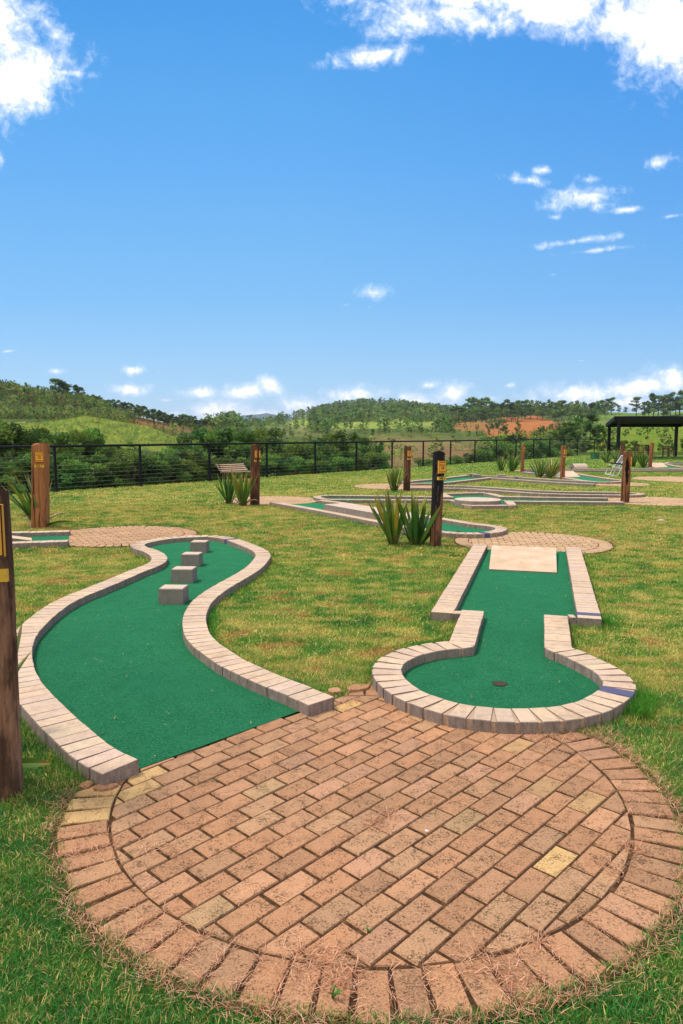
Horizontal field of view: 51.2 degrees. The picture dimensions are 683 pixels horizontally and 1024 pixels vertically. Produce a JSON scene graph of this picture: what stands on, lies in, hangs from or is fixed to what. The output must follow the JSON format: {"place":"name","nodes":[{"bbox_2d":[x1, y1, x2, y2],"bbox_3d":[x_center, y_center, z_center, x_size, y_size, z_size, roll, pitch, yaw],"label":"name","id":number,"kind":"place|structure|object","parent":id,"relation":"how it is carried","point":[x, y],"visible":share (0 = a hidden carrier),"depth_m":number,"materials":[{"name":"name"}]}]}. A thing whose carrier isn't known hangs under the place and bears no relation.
{"place":"outdoors","nodes":[
{"label":"outdoors","id":0,"kind":"place"},
{"bbox_2d":[0,455,682,1023],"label":"lawn","id":1,"kind":"structure","parent":0,"point":[280,643],"depth_m":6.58,"materials":[{"name":"green plant"}]},
{"bbox_2d":[0,488,23,801],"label":"wooden post","id":2,"kind":"object","parent":1,"relation":"on","point":[11,774],"visible":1,"depth_m":3.22,"materials":[{"name":"brown wood"}]},
{"bbox_2d":[0,471,67,519],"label":"flax plant","id":3,"kind":"object","parent":1,"relation":"on","point":[25,508],"visible":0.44,"depth_m":12.77,"materials":[{"name":"green plant"}]},
{"bbox_2d":[17,621,50,768],"bbox_3d":[-1.665,0.705,3.608,0.773,1.125,0.380,6,8,43],"label":"flax plant","id":4,"kind":"object","parent":1,"relation":"on","point":[31,762],"visible":0.26,"depth_m":3.42,"materials":[{"name":"green plant"}]},
{"bbox_2d":[31,443,49,527],"bbox_3d":[-5.374,-0.453,12.719,0.356,1.558,0.270,0,6,0],"label":"wooden post","id":5,"kind":"object","parent":1,"relation":"on","point":[40,468],"visible":0.96,"depth_m":12.62,"materials":[{"name":"brown wood"}]},
{"bbox_2d":[12,530,70,548],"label":"mini golf lane","id":6,"kind":"structure","parent":1,"relation":"on","point":[56,538],"depth_m":11.30,"materials":[{"name":"green fabric"}]},
{"bbox_2d":[28,724,85,780],"bbox_3d":[-1.593,1.199,3.743,0.142,0.115,1.073,-6,8,-42],"label":"grass tuft","id":7,"kind":"object","parent":1,"relation":"on","point":[68,768],"visible":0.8,"depth_m":3.47,"materials":[{"name":"green plant"}]},
{"bbox_2d":[69,526,198,547],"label":"paving","id":8,"kind":"structure","parent":1,"relation":"on","point":[121,533],"depth_m":11.77,"materials":[{"name":"brick"}]},
{"bbox_2d":[16,535,333,785],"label":"mini golf lane","id":9,"kind":"structure","parent":1,"relation":"on","point":[79,690],"depth_m":4.85,"materials":[{"name":"green carpet"}]},
{"bbox_2d":[158,584,188,604],"bbox_3d":[-1.648,0.819,7.001,0.243,0.175,0.200,0,6,3],"label":"concrete block","id":10,"kind":"object","parent":9,"relation":"on","point":[174,594],"depth_m":6.90,"materials":[{"name":"grey concrete"}]},
{"bbox_2d":[171,566,196,582],"bbox_3d":[-1.764,0.711,7.993,0.242,0.175,0.200,0,6,3],"label":"concrete block","id":11,"kind":"object","parent":9,"relation":"on","point":[183,574],"depth_m":7.90,"materials":[{"name":"grey concrete"}]},
{"bbox_2d":[181,552,202,566],"bbox_3d":[-1.883,0.604,8.983,0.228,0.175,0.200,0,6,3],"label":"concrete block","id":12,"kind":"object","parent":9,"relation":"on","point":[192,559],"depth_m":8.88,"materials":[{"name":"grey concrete"}]},
{"bbox_2d":[190,540,209,552],"bbox_3d":[-1.988,0.493,10.005,0.223,0.175,0.200,0,6,3],"label":"concrete block","id":13,"kind":"object","parent":9,"relation":"on","point":[199,546],"depth_m":9.91,"materials":[{"name":"grey concrete"}]},
{"bbox_2d":[214,468,236,503],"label":"flax plant","id":14,"kind":"object","parent":1,"relation":"on","point":[229,489],"visible":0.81,"depth_m":17.12,"materials":[{"name":"green plant"}]},
{"bbox_2d":[216,463,249,482],"bbox_3d":[-3.792,-1.374,24.991,1.250,0.657,0.794,-1,6,-7],"label":"slatted bench","id":15,"kind":"object","parent":1,"relation":"on","point":[226,471],"visible":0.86,"depth_m":25.13,"materials":[{"name":"brown wood"}]},
{"bbox_2d":[231,472,257,505],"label":"flax plant","id":16,"kind":"object","parent":1,"relation":"on","point":[242,493],"visible":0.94,"depth_m":16.57,"materials":[{"name":"green plant"}]},
{"bbox_2d":[250,444,260,504],"bbox_3d":[-2.025,-0.856,16.788,0.280,1.483,0.231,0,6,0],"label":"wooden post","id":17,"kind":"object","parent":1,"relation":"on","point":[255,466],"visible":0.96,"depth_m":16.69,"materials":[{"name":"brown wood"}]},
{"bbox_2d":[207,605,323,691],"bbox_3d":[-0.830,1.016,5.636,0.413,0.071,2.612,-3,7,-26],"label":"grass tuft","id":18,"kind":"object","parent":1,"relation":"on","point":[212,628],"visible":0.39,"depth_m":5.92,"materials":[{"name":"green plant"}]},
{"bbox_2d":[0,439,615,491],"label":"wire fence","id":19,"kind":"object","parent":1,"relation":"on","point":[120,445],"visible":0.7,"depth_m":27.55,"materials":[{"name":"black metal"}]},
{"bbox_2d":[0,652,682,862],"bbox_3d":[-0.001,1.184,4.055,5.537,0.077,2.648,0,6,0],"label":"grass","id":20,"kind":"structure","parent":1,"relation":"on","point":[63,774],"depth_m":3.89,"materials":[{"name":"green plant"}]},
{"bbox_2d":[10,503,682,557],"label":"grass","id":21,"kind":"structure","parent":1,"relation":"on","point":[618,508],"depth_m":13.15,"materials":[{"name":"green plant"}]},
{"bbox_2d":[10,471,682,503],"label":"grass","id":22,"kind":"structure","parent":1,"relation":"on","point":[339,480],"depth_m":22.29,"materials":[{"name":"green plant"}]},
{"bbox_2d":[49,686,682,1023],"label":"paving","id":23,"kind":"structure","parent":1,"relation":"on","point":[541,911],"depth_m":2.79,"materials":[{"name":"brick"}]},
{"bbox_2d":[93,782,118,791],"bbox_3d":[-1.099,1.289,3.324,0.114,0.032,0.056,-2,6,-17],"label":"broken brick","id":24,"kind":"object","parent":23,"relation":"on","point":[105,787],"visible":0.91,"depth_m":3.31,"materials":[{"name":"brick"}]},
{"bbox_2d":[30,679,682,1023],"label":"dry clippings","id":25,"kind":"object","parent":23,"relation":"on","point":[347,967],"visible":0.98,"depth_m":2.23,"materials":[{"name":"brown plant"}]},
{"bbox_2d":[313,495,452,503],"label":"mini golf lane","id":26,"kind":"structure","parent":1,"relation":"on","point":[356,498],"depth_m":18.09,"materials":[{"name":"green fabric"}]},
{"bbox_2d":[270,500,506,537],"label":"mini golf lane","id":27,"kind":"structure","parent":1,"relation":"on","point":[452,528],"depth_m":12.89,"materials":[{"name":"green fabric"}]},
{"bbox_2d":[324,503,427,525],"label":"concrete slab","id":28,"kind":"structure","parent":27,"relation":"on","point":[356,510],"depth_m":14.10,"materials":[{"name":"grey concrete"}]},
{"bbox_2d":[368,488,410,544],"bbox_3d":[0.784,0.072,10.725,0.691,0.894,0.547,-6,8,-43],"label":"flax plant","id":29,"kind":"object","parent":1,"relation":"on","point":[391,528],"visible":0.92,"depth_m":10.68,"materials":[{"name":"green plant"}]},
{"bbox_2d":[386,466,406,490],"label":"flax plant","id":30,"kind":"object","parent":1,"relation":"on","point":[393,478],"visible":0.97,"depth_m":20.90,"materials":[{"name":"green plant"}]},
{"bbox_2d":[403,446,411,490],"bbox_3d":[1.943,-1.273,21.090,0.215,1.384,0.213,-4,7,-31],"label":"wooden post","id":31,"kind":"object","parent":1,"relation":"on","point":[407,463],"visible":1,"depth_m":21.02,"materials":[{"name":"brown wood"}]},
{"bbox_2d":[363,632,451,675],"bbox_3d":[0.491,1.048,5.383,0.208,0.062,1.300,5,8,38],"label":"grass tuft","id":32,"kind":"object","parent":1,"relation":"on","point":[406,646],"visible":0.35,"depth_m":5.56,"materials":[{"name":"green plant"}]},
{"bbox_2d":[388,491,448,545],"bbox_3d":[1.164,0.086,10.644,0.804,0.886,0.658,4,8,35],"label":"flax plant","id":33,"kind":"object","parent":1,"relation":"on","point":[416,527],"visible":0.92,"depth_m":10.65,"materials":[{"name":"green plant"}]},
{"bbox_2d":[430,450,445,546],"bbox_3d":[1.420,-0.176,10.565,0.204,1.473,0.194,-4,8,-35],"label":"wooden post","id":34,"kind":"object","parent":1,"relation":"on","point":[439,469],"visible":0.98,"depth_m":10.49,"materials":[{"name":"brown wood"}]},
{"bbox_2d":[399,475,597,486],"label":"mini golf lane","id":35,"kind":"structure","parent":1,"relation":"on","point":[455,479],"depth_m":24.82,"materials":[{"name":"green fabric"}]},
{"bbox_2d":[372,544,636,734],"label":"mini golf lane","id":36,"kind":"structure","parent":1,"relation":"on","point":[535,696],"depth_m":5.06,"materials":[{"name":"green carpet"}]},
{"bbox_2d":[489,545,556,573],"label":"concrete ramp","id":37,"kind":"structure","parent":36,"relation":"on","point":[524,559],"depth_m":9.14,"materials":[{"name":"beige concrete"}]},
{"bbox_2d":[503,450,520,471],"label":"flax plant","id":38,"kind":"object","parent":1,"relation":"on","point":[512,463],"visible":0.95,"depth_m":32.14,"materials":[{"name":"green plant"}]},
{"bbox_2d":[411,485,645,497],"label":"mini golf lane","id":39,"kind":"structure","parent":1,"relation":"on","point":[520,492],"depth_m":19.81,"materials":[{"name":"green fabric"}]},
{"bbox_2d":[443,492,624,509],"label":"mini golf lane","id":40,"kind":"structure","parent":1,"relation":"on","point":[507,502],"depth_m":17.73,"materials":[{"name":"green fabric"}]},
{"bbox_2d":[454,497,501,506],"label":"concrete island","id":41,"kind":"structure","parent":40,"relation":"on","point":[458,502],"depth_m":16.24,"materials":[{"name":"grey concrete"}]},
{"bbox_2d":[453,532,615,554],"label":"paving","id":42,"kind":"structure","parent":1,"relation":"on","point":[563,540],"depth_m":10.99,"materials":[{"name":"brick"}]},
{"bbox_2d":[534,457,570,477],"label":"flax plant","id":43,"kind":"object","parent":1,"relation":"on","point":[554,470],"visible":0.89,"depth_m":27.34,"materials":[{"name":"green plant"}]},
{"bbox_2d":[560,445,566,478],"bbox_3d":[8.217,-1.815,26.424,0.189,1.312,0.193,-4,7,-34],"label":"wooden post","id":44,"kind":"object","parent":1,"relation":"on","point":[563,459],"visible":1,"depth_m":26.35,"materials":[{"name":"brown wood"}]},
{"bbox_2d":[522,469,620,483],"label":"mini golf lane","id":45,"kind":"structure","parent":1,"relation":"on","point":[600,480],"depth_m":26.20,"materials":[{"name":"green fabric"}]},
{"bbox_2d":[524,469,682,471],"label":"mini golf lane","id":46,"kind":"structure","parent":1,"relation":"on","point":[618,470],"depth_m":31.79,"materials":[{"name":"green fabric"}]},
{"bbox_2d":[620,451,631,502],"bbox_3d":[6.927,-0.833,17.334,0.228,1.319,0.221,3,7,27],"label":"wooden post","id":47,"kind":"object","parent":1,"relation":"on","point":[626,476],"visible":0.98,"depth_m":17.26,"materials":[{"name":"brown wood"}]},
{"bbox_2d":[605,416,682,457],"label":"shelter","id":48,"kind":"object","parent":1,"relation":"on","point":[619,422],"visible":0.94,"depth_m":51.65,"materials":[{"name":"black paint"}]},
{"bbox_2d":[608,497,682,505],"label":"paving","id":49,"kind":"structure","parent":1,"relation":"on","point":[662,501],"depth_m":17.83,"materials":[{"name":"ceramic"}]},
{"bbox_2d":[622,683,669,722],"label":"grass tuft","id":50,"kind":"object","parent":1,"relation":"on","point":[643,704],"visible":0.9,"depth_m":4.24,"materials":[{"name":"green plant"}]},
{"label":"paving bed","id":51,"kind":"structure","parent":1,"relation":"on","visible":0},
{"bbox_2d":[224,496,316,504],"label":"paving","id":52,"kind":"structure","parent":51,"relation":"on","point":[265,500],"depth_m":17.88,"materials":[{"name":"ceramic"}]},
{"label":"paving bed","id":53,"kind":"structure","parent":1,"relation":"on","visible":0},
{"bbox_2d":[354,484,431,489],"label":"paving","id":54,"kind":"structure","parent":53,"relation":"on","point":[373,486],"depth_m":22.69,"materials":[{"name":"brick"}]},
{"bbox_2d":[0,394,682,468],"bbox_3d":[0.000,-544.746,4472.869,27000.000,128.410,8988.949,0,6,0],"label":"hills","id":55,"kind":"structure","parent":0,"point":[528,422],"depth_m":202.19,"materials":[{"name":"green plant"}]},
{"bbox_2d":[0,461,25,492],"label":"shrub","id":56,"kind":"object","parent":55,"relation":"on","point":[4,478],"visible":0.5,"depth_m":23.12,"materials":[{"name":"green plant"}]},
{"bbox_2d":[0,420,52,472],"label":"tree","id":57,"kind":"object","parent":55,"relation":"on","point":[10,435],"visible":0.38,"depth_m":26.99,"materials":[{"name":"green plant"}]},
{"bbox_2d":[0,458,52,494],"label":"shrub","id":58,"kind":"object","parent":55,"relation":"on","point":[22,463],"visible":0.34,"depth_m":23.73,"materials":[{"name":"green plant"}]},
{"bbox_2d":[6,453,66,492],"bbox_3d":[-10.789,-0.983,25.064,2.471,2.313,2.221,-2,7,-20],"label":"shrub","id":59,"kind":"object","parent":55,"relation":"on","point":[25,456],"visible":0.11,"depth_m":24.58,"materials":[{"name":"green plant"}]},
{"bbox_2d":[22,430,84,482],"bbox_3d":[-12.268,-1.520,30.413,3.282,3.947,2.396,-1,6,-8],"label":"tree","id":60,"kind":"object","parent":55,"relation":"on","point":[63,439],"visible":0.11,"depth_m":30.12,"materials":[{"name":"green plant"}]},
{"bbox_2d":[19,452,89,491],"bbox_3d":[-9.680,-1.010,24.201,2.609,2.141,1.905,2,6,17],"label":"shrub","id":61,"kind":"object","parent":55,"relation":"on","point":[69,475],"visible":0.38,"depth_m":23.81,"materials":[{"name":"green plant"}]},
{"bbox_2d":[53,429,97,456],"bbox_3d":[-12.607,-1.726,33.026,2.517,4.274,2.801,4,8,35],"label":"tree","id":62,"kind":"object","parent":55,"relation":"on","point":[78,437],"visible":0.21,"depth_m":32.65,"materials":[{"name":"green plant"}]},
{"bbox_2d":[62,455,119,489],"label":"shrub","id":63,"kind":"object","parent":55,"relation":"on","point":[97,480],"visible":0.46,"depth_m":25.18,"materials":[{"name":"green plant"}]},
{"bbox_2d":[93,447,124,472],"bbox_3d":[-10.085,-1.363,31.155,1.948,3.229,2.668,1,6,11],"label":"tree","id":64,"kind":"object","parent":55,"relation":"on","point":[105,451],"visible":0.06,"depth_m":30.57,"materials":[{"name":"green plant"}]},
{"bbox_2d":[0,379,218,447],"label":"hillside wood","id":65,"kind":"object","parent":55,"relation":"on","point":[77,404],"visible":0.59,"depth_m":248.03,"materials":[{"name":"green plant"}]},
{"bbox_2d":[86,456,136,488],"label":"shrub","id":66,"kind":"object","parent":55,"relation":"on","point":[109,469],"visible":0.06,"depth_m":26.86,"materials":[{"name":"green plant"}]},
{"bbox_2d":[106,450,161,487],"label":"shrub","id":67,"kind":"object","parent":55,"relation":"on","point":[121,462],"visible":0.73,"depth_m":26.05,"materials":[{"name":"green plant"}]},
{"bbox_2d":[127,460,174,486],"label":"shrub","id":68,"kind":"object","parent":55,"relation":"on","point":[156,466],"visible":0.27,"depth_m":26.71,"materials":[{"name":"green plant"}]},
{"bbox_2d":[131,455,192,483],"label":"shrub","id":69,"kind":"object","parent":55,"relation":"on","point":[172,460],"visible":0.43,"depth_m":27.51,"materials":[{"name":"green plant"}]},
{"bbox_2d":[164,449,218,483],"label":"shrub","id":70,"kind":"object","parent":55,"relation":"on","point":[185,456],"visible":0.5,"depth_m":28.57,"materials":[{"name":"green plant"}]},
{"bbox_2d":[176,433,222,455],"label":"tree","id":71,"kind":"object","parent":55,"relation":"on","point":[190,438],"visible":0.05,"depth_m":40.27,"materials":[{"name":"green plant"}]},
{"bbox_2d":[183,427,230,478],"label":"tree","id":72,"kind":"object","parent":55,"relation":"on","point":[200,433],"visible":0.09,"depth_m":40.60,"materials":[{"name":"green plant"}]},
{"bbox_2d":[192,455,246,480],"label":"shrub","id":73,"kind":"object","parent":55,"relation":"on","point":[222,460],"visible":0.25,"depth_m":29.40,"materials":[{"name":"green plant"}]},
{"bbox_2d":[203,426,261,479],"bbox_3d":[-6.014,-2.319,40.106,3.682,5.037,3.309,-3,7,-28],"label":"tree","id":74,"kind":"object","parent":55,"relation":"on","point":[226,434],"visible":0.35,"depth_m":39.68,"materials":[{"name":"green plant"}]},
{"bbox_2d":[215,456,262,478],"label":"shrub","id":75,"kind":"object","parent":55,"relation":"on","point":[247,462],"visible":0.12,"depth_m":30.74,"materials":[{"name":"green plant"}]},
{"bbox_2d":[223,431,275,478],"bbox_3d":[-5.274,-2.214,39.934,3.208,4.729,3.377,-2,7,-20],"label":"tree","id":76,"kind":"object","parent":55,"relation":"on","point":[251,436],"visible":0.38,"depth_m":39.02,"materials":[{"name":"green plant"}]},
{"bbox_2d":[242,453,283,477],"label":"shrub","id":77,"kind":"object","parent":55,"relation":"on","point":[263,457],"visible":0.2,"depth_m":31.71,"materials":[{"name":"green plant"}]},
{"bbox_2d":[246,426,283,451],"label":"tree","id":78,"kind":"object","parent":55,"relation":"on","point":[274,432],"visible":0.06,"depth_m":40.95,"materials":[{"name":"green plant"}]},
{"bbox_2d":[260,458,294,477],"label":"shrub","id":79,"kind":"object","parent":55,"relation":"on","point":[272,464],"visible":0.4,"depth_m":31.54,"materials":[{"name":"green plant"}]},
{"bbox_2d":[264,440,317,476],"bbox_3d":[-2.854,-2.019,38.991,3.370,3.867,3.029,-2,7,-21],"label":"tree","id":80,"kind":"object","parent":55,"relation":"on","point":[299,450],"visible":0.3,"depth_m":38.25,"materials":[{"name":"green plant"}]},
{"bbox_2d":[280,456,305,474],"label":"shrub","id":81,"kind":"object","parent":55,"relation":"on","point":[297,463],"visible":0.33,"depth_m":32.70,"materials":[{"name":"green plant"}]},
{"bbox_2d":[290,444,338,474],"bbox_3d":[-1.330,-2.003,39.263,2.730,3.565,3.134,5,8,36],"label":"tree","id":82,"kind":"object","parent":55,"relation":"on","point":[328,450],"visible":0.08,"depth_m":39.06,"materials":[{"name":"green plant"}]},
{"bbox_2d":[299,454,335,473],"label":"shrub","id":83,"kind":"object","parent":55,"relation":"on","point":[320,468],"visible":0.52,"depth_m":33.25,"materials":[{"name":"green plant"}]},
{"bbox_2d":[314,437,341,460],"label":"tree","id":84,"kind":"object","parent":55,"relation":"on","point":[337,450],"visible":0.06,"depth_m":43.16,"materials":[{"name":"green plant"}]},
{"bbox_2d":[326,456,354,471],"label":"shrub","id":85,"kind":"object","parent":55,"relation":"on","point":[341,461],"visible":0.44,"depth_m":35.15,"materials":[{"name":"green plant"}]},
{"bbox_2d":[318,430,369,450],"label":"tree","id":86,"kind":"object","parent":55,"relation":"on","point":[339,435],"visible":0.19,"depth_m":44.91,"materials":[{"name":"green plant"}]},
{"bbox_2d":[330,449,368,471],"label":"shrub","id":87,"kind":"object","parent":55,"relation":"on","point":[345,454],"visible":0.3,"depth_m":36.46,"materials":[{"name":"green plant"}]},
{"bbox_2d":[348,444,390,470],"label":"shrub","id":88,"kind":"object","parent":55,"relation":"on","point":[363,449],"visible":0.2,"depth_m":44.08,"materials":[{"name":"green plant"}]},
{"bbox_2d":[354,452,386,470],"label":"shrub","id":89,"kind":"object","parent":55,"relation":"on","point":[375,458],"visible":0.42,"depth_m":37.02,"materials":[{"name":"green plant"}]},
{"bbox_2d":[111,423,671,471],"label":"valley scrub","id":90,"kind":"object","parent":55,"relation":"on","point":[534,433],"visible":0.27,"depth_m":139.20,"materials":[{"name":"green plant"}]},
{"bbox_2d":[200,397,606,434],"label":"distant wood","id":91,"kind":"object","parent":55,"relation":"on","point":[319,419],"visible":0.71,"depth_m":565.86,"materials":[{"name":"green plant"}]},
{"bbox_2d":[458,397,478,420],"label":"tree","id":92,"kind":"object","parent":55,"relation":"on","point":[469,400],"visible":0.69,"depth_m":501.38,"materials":[{"name":"green plant"}]},
{"bbox_2d":[471,448,498,462],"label":"shrub","id":93,"kind":"object","parent":55,"relation":"on","point":[485,456],"visible":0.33,"depth_m":50.96,"materials":[{"name":"green plant"}]},
{"bbox_2d":[488,442,520,460],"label":"shrub","id":94,"kind":"object","parent":55,"relation":"on","point":[506,447],"visible":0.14,"depth_m":53.74,"materials":[{"name":"green plant"}]},
{"bbox_2d":[502,402,520,421],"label":"tree","id":95,"kind":"object","parent":55,"relation":"on","point":[510,405],"visible":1,"depth_m":491.97,"materials":[{"name":"green plant"}]},
{"bbox_2d":[504,444,545,460],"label":"shrub","id":96,"kind":"object","parent":55,"relation":"on","point":[528,449],"visible":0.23,"depth_m":55.27,"materials":[{"name":"green plant"}]},
{"bbox_2d":[518,440,559,457],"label":"shrub","id":97,"kind":"object","parent":55,"relation":"on","point":[545,450],"visible":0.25,"depth_m":57.63,"materials":[{"name":"green plant"}]},
{"bbox_2d":[545,429,566,446],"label":"tree","id":98,"kind":"object","parent":55,"relation":"on","point":[555,433],"visible":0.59,"depth_m":104.16,"materials":[{"name":"green plant"}]},
{"bbox_2d":[557,422,578,443],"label":"tree","id":99,"kind":"object","parent":55,"relation":"on","point":[566,428],"visible":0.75,"depth_m":110.60,"materials":[{"name":"green plant"}]},
{"bbox_2d":[568,417,592,444],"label":"tree","id":100,"kind":"object","parent":55,"relation":"on","point":[587,426],"visible":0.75,"depth_m":116.88,"materials":[{"name":"green plant"}]},
{"bbox_2d":[588,424,607,449],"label":"tree","id":101,"kind":"object","parent":55,"relation":"on","point":[602,429],"visible":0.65,"depth_m":108.94,"materials":[{"name":"green plant"}]},
{"bbox_2d":[645,393,661,415],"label":"tree","id":102,"kind":"object","parent":55,"relation":"on","point":[653,397],"visible":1,"depth_m":465.85,"materials":[{"name":"green plant"}]},
{"bbox_2d":[0,0,682,421],"label":"sky","id":103,"kind":"structure","parent":0,"point":[245,207],"materials":[{"name":"blue"}]},
{"bbox_2d":[14,555,682,655],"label":"grass","id":104,"kind":"structure","parent":0,"point":[275,563],"depth_m":7.20,"materials":[{"name":"green plant"}]},
{"bbox_2d":[344,455,682,471],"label":"grass","id":105,"kind":"structure","parent":0,"point":[604,464],"depth_m":40.66,"materials":[{"name":"green plant"}]},
{"label":"paving bed","id":106,"kind":"structure","parent":0,"visible":0},
{"bbox_2d":[632,476,682,481],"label":"paving","id":107,"kind":"structure","parent":106,"relation":"on","point":[668,478],"depth_m":26.79,"materials":[{"name":"brick"}]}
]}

